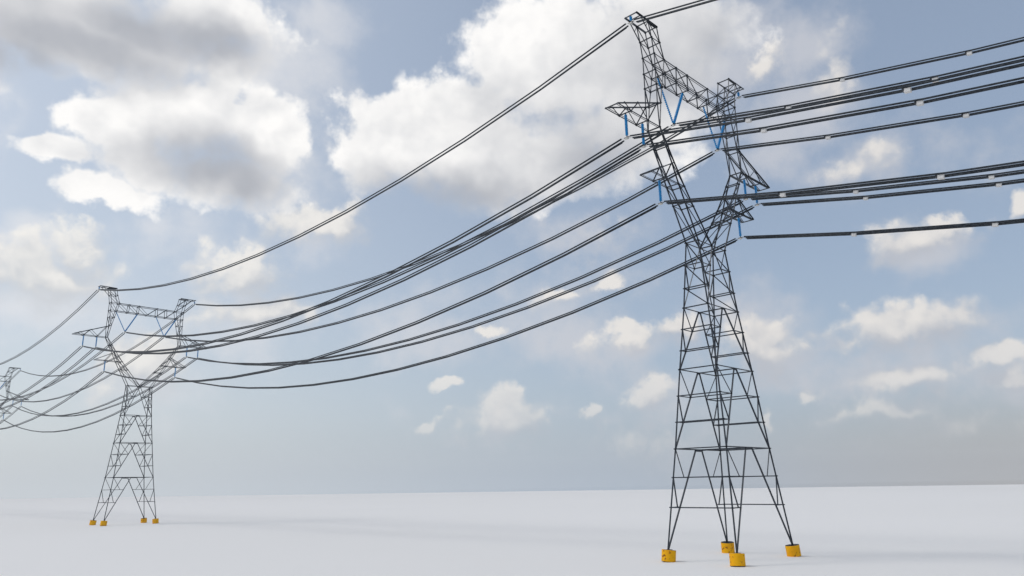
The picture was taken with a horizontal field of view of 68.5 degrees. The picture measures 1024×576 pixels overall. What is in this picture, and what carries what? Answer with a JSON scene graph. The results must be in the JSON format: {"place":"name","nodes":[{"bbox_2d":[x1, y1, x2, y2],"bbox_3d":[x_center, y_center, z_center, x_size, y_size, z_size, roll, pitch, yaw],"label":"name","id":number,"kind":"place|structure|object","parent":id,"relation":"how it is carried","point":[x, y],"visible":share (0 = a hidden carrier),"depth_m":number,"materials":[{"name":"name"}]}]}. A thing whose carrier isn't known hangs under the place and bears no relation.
{"place":"outdoors","nodes":[
{"label":"outdoors","id":0,"kind":"place"},
{"bbox_2d":[0,484,1023,575],"bbox_3d":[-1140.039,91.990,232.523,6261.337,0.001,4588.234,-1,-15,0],"label":"ground","id":1,"kind":"structure","parent":0,"point":[957,530],"depth_m":164.61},
{"bbox_2d":[0,367,28,413],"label":"transmission tower","id":2,"kind":"structure","parent":1,"relation":"on","point":[7,394],"depth_m":414.24,"materials":[{"name":"metal"}]},
{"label":"insulator string","id":3,"kind":"object","parent":2,"relation":"hanging from","visible":0},
{"bbox_2d":[20,359,195,416],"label":"conductor bundle","id":4,"kind":"object","parent":3,"relation":"hanging from","point":[120,402],"visible":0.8,"depth_m":317.79,"materials":[{"name":"metal"}]},
{"bbox_2d":[72,285,205,525],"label":"transmission tower","id":5,"kind":"structure","parent":1,"relation":"on","point":[143,520],"depth_m":254.91,"materials":[{"name":"metal"}]},
{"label":"insulator string","id":6,"kind":"object","parent":5,"relation":"hanging from","visible":0},
{"bbox_2d":[0,332,124,400],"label":"conductor bundle","id":7,"kind":"object","parent":6,"relation":"hanging from","point":[71,372],"visible":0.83,"depth_m":286.99,"materials":[{"name":"metal"}]},
{"bbox_2d":[126,126,672,336],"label":"conductor bundle","id":8,"kind":"object","parent":6,"relation":"hanging from","point":[277,319],"visible":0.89,"depth_m":148.67,"materials":[{"name":"metal"}]},
{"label":"insulator string","id":9,"kind":"object","parent":5,"relation":"hanging from","visible":0},
{"bbox_2d":[0,337,162,401],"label":"conductor bundle","id":10,"kind":"object","parent":9,"relation":"hanging from","point":[92,383],"visible":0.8,"depth_m":305.72,"materials":[{"name":"metal"}]},
{"bbox_2d":[165,151,714,341],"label":"conductor bundle","id":11,"kind":"object","parent":9,"relation":"hanging from","point":[440,288],"visible":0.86,"depth_m":155.22,"materials":[{"name":"metal"}]},
{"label":"insulator string","id":12,"kind":"object","parent":5,"relation":"hanging from","visible":0},
{"bbox_2d":[13,357,185,416],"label":"conductor bundle","id":13,"kind":"object","parent":12,"relation":"hanging from","point":[108,402],"visible":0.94,"depth_m":318.26,"materials":[{"name":"metal"}]},
{"bbox_2d":[186,199,744,364],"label":"conductor bundle","id":14,"kind":"object","parent":12,"relation":"hanging from","point":[440,330],"visible":0.94,"depth_m":162.98,"materials":[{"name":"metal"}]},
{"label":"insulator string","id":15,"kind":"object","parent":5,"relation":"hanging from","visible":0},
{"bbox_2d":[0,290,98,364],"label":"conductor bundle","id":16,"kind":"object","parent":15,"relation":"hanging from","point":[52,330],"visible":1,"depth_m":280.45,"materials":[{"name":"metal"}]},
{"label":"insulator string","id":17,"kind":"object","parent":5,"relation":"hanging from","visible":0},
{"bbox_2d":[0,346,81,404],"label":"conductor bundle","id":18,"kind":"object","parent":17,"relation":"hanging from","point":[43,377],"visible":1,"depth_m":269.94,"materials":[{"name":"metal"}]},
{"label":"insulator string","id":19,"kind":"object","parent":5,"relation":"hanging from","visible":0},
{"bbox_2d":[0,349,94,409],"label":"conductor bundle","id":20,"kind":"object","parent":19,"relation":"hanging from","point":[50,382],"visible":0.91,"depth_m":275.81,"materials":[{"name":"metal"}]},
{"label":"insulator string","id":21,"kind":"object","parent":5,"relation":"hanging from","visible":0},
{"bbox_2d":[0,372,103,429],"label":"conductor bundle","id":22,"kind":"object","parent":21,"relation":"hanging from","point":[55,405],"visible":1,"depth_m":278.44,"materials":[{"name":"metal"}]},
{"bbox_2d":[605,11,800,565],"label":"transmission tower","id":23,"kind":"structure","parent":1,"relation":"on","point":[727,546],"depth_m":111.83,"materials":[{"name":"metal"}]},
{"bbox_2d":[624,114,628,139],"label":"insulator string","id":24,"kind":"object","parent":23,"relation":"hanging from","point":[626,126],"visible":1,"depth_m":105.13,"materials":[{"name":"blue glass"}]},
{"bbox_2d":[84,139,625,352],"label":"conductor bundle","id":25,"kind":"object","parent":24,"relation":"hanging from","point":[435,251],"visible":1,"depth_m":133.11,"materials":[{"name":"metal"}]},
{"bbox_2d":[628,59,1023,138],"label":"conductor bundle","id":26,"kind":"object","parent":24,"relation":"hanging from","point":[904,89],"visible":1,"depth_m":84.08,"materials":[{"name":"metal"}]},
{"bbox_2d":[641,123,646,147],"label":"insulator string","id":27,"kind":"object","parent":23,"relation":"hanging from","point":[642,130],"visible":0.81,"depth_m":107.86,"materials":[{"name":"blue glass"}]},
{"bbox_2d":[95,147,641,353],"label":"conductor bundle","id":28,"kind":"object","parent":27,"relation":"hanging from","point":[479,242],"visible":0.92,"depth_m":134.94,"materials":[{"name":"metal"}]},
{"bbox_2d":[645,77,1023,147],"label":"conductor bundle","id":29,"kind":"object","parent":27,"relation":"hanging from","point":[920,102],"visible":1,"depth_m":87.48,"materials":[{"name":"metal"}]},
{"bbox_2d":[658,179,663,204],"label":"insulator string","id":30,"kind":"object","parent":23,"relation":"hanging from","point":[660,192],"visible":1,"depth_m":108.29,"materials":[{"name":"blue glass"}]},
{"bbox_2d":[103,203,658,382],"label":"conductor bundle","id":31,"kind":"object","parent":30,"relation":"hanging from","point":[415,323],"visible":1,"depth_m":136.94,"materials":[{"name":"metal"}]},
{"bbox_2d":[662,160,1023,204],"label":"conductor bundle","id":32,"kind":"object","parent":30,"relation":"hanging from","point":[941,176],"visible":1,"depth_m":88.89,"materials":[{"name":"metal"}]},
{"bbox_2d":[657,77,675,125],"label":"insulator string","id":33,"kind":"object","parent":23,"relation":"hanging from","point":[664,98],"visible":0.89,"depth_m":114.72,"materials":[{"name":"blue glass"}]},
{"bbox_2d":[672,93,682,126],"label":"insulator string","id":34,"kind":"object","parent":23,"relation":"hanging from","point":[678,108],"visible":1,"depth_m":116.92,"materials":[{"name":"blue glass"}]},
{"bbox_2d":[675,55,1023,125],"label":"conductor bundle","id":35,"kind":"object","parent":34,"relation":"hanging from","point":[779,108],"visible":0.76,"depth_m":97.54,"materials":[{"name":"metal"}]},
{"bbox_2d":[703,106,717,151],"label":"insulator string","id":36,"kind":"object","parent":23,"relation":"hanging from","point":[710,128],"visible":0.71,"depth_m":123.78,"materials":[{"name":"blue glass"}]},
{"bbox_2d":[718,101,1023,151],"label":"conductor bundle","id":37,"kind":"object","parent":36,"relation":"hanging from","point":[968,114],"visible":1,"depth_m":106.24,"materials":[{"name":"metal"}]},
{"bbox_2d":[716,122,724,149],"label":"insulator string","id":38,"kind":"object","parent":23,"relation":"hanging from","point":[719,140],"visible":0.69,"depth_m":125.35,"materials":[{"name":"blue glass"}]},
{"bbox_2d":[737,217,742,238],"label":"insulator string","id":39,"kind":"object","parent":23,"relation":"hanging from","point":[739,226],"visible":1,"depth_m":124.44,"materials":[{"name":"blue glass"}]},
{"bbox_2d":[174,238,738,388],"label":"conductor bundle","id":40,"kind":"object","parent":39,"relation":"hanging from","point":[485,343],"visible":0.95,"depth_m":157.40,"materials":[{"name":"metal"}]},
{"bbox_2d":[744,218,1023,238],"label":"conductor bundle","id":41,"kind":"object","parent":39,"relation":"hanging from","point":[952,226],"visible":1,"depth_m":107.73,"materials":[{"name":"metal"}]},
{"bbox_2d":[743,179,747,199],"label":"insulator string","id":42,"kind":"object","parent":23,"relation":"hanging from","point":[744,184],"visible":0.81,"depth_m":128.85,"materials":[{"name":"blue glass"}]},
{"bbox_2d":[751,169,1023,199],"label":"conductor bundle","id":43,"kind":"object","parent":42,"relation":"hanging from","point":[959,179],"visible":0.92,"depth_m":111.04,"materials":[{"name":"metal"}]},
{"bbox_2d":[754,185,759,205],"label":"insulator string","id":44,"kind":"object","parent":23,"relation":"hanging from","point":[755,189],"visible":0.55,"depth_m":131.70,"materials":[{"name":"blue glass"}]},
{"bbox_2d":[199,205,755,365],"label":"conductor bundle","id":45,"kind":"object","parent":44,"relation":"hanging from","point":[478,324],"visible":0.84,"depth_m":164.95,"materials":[{"name":"metal"}]},
{"bbox_2d":[760,178,1023,205],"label":"conductor bundle","id":46,"kind":"object","parent":44,"relation":"hanging from","point":[970,186],"visible":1,"depth_m":115.15,"materials":[{"name":"metal"}]},
{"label":"insulator string","id":47,"kind":"object","parent":23,"relation":"hanging from","visible":0},
{"bbox_2d":[99,23,628,290],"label":"conductor bundle","id":48,"kind":"object","parent":47,"relation":"hanging from","point":[543,87],"visible":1,"depth_m":141.62,"materials":[{"name":"metal"}]},
{"bbox_2d":[632,0,716,22],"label":"conductor bundle","id":49,"kind":"object","parent":47,"relation":"hanging from","point":[674,11],"visible":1,"depth_m":106.68,"materials":[{"name":"metal"}]},
{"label":"insulator string","id":50,"kind":"object","parent":23,"relation":"hanging from","visible":0},
{"bbox_2d":[196,98,736,305],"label":"conductor bundle","id":51,"kind":"object","parent":50,"relation":"hanging from","point":[366,280],"visible":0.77,"depth_m":179.70,"materials":[{"name":"metal"}]},
{"bbox_2d":[740,37,1023,97],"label":"conductor bundle","id":52,"kind":"object","parent":50,"relation":"hanging from","point":[967,53],"visible":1,"depth_m":116.41,"materials":[{"name":"metal"}]},
{"bbox_2d":[0,0,1023,498],"label":"sky","id":53,"kind":"structure","parent":0,"point":[144,143],"materials":[{"name":"blue"}]},
{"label":"insulator string","id":54,"kind":"object","parent":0,"visible":0},
{"bbox_2d":[20,304,193,376],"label":"conductor bundle","id":55,"kind":"object","parent":54,"relation":"hanging from","point":[120,354],"visible":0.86,"depth_m":317.95,"materials":[{"name":"metal"}]},
{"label":"insulator string","id":56,"kind":"object","parent":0,"visible":0},
{"bbox_2d":[3,378,174,431],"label":"conductor bundle","id":57,"kind":"object","parent":56,"relation":"hanging from","point":[100,419],"visible":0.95,"depth_m":311.21,"materials":[{"name":"metal"}]}
]}

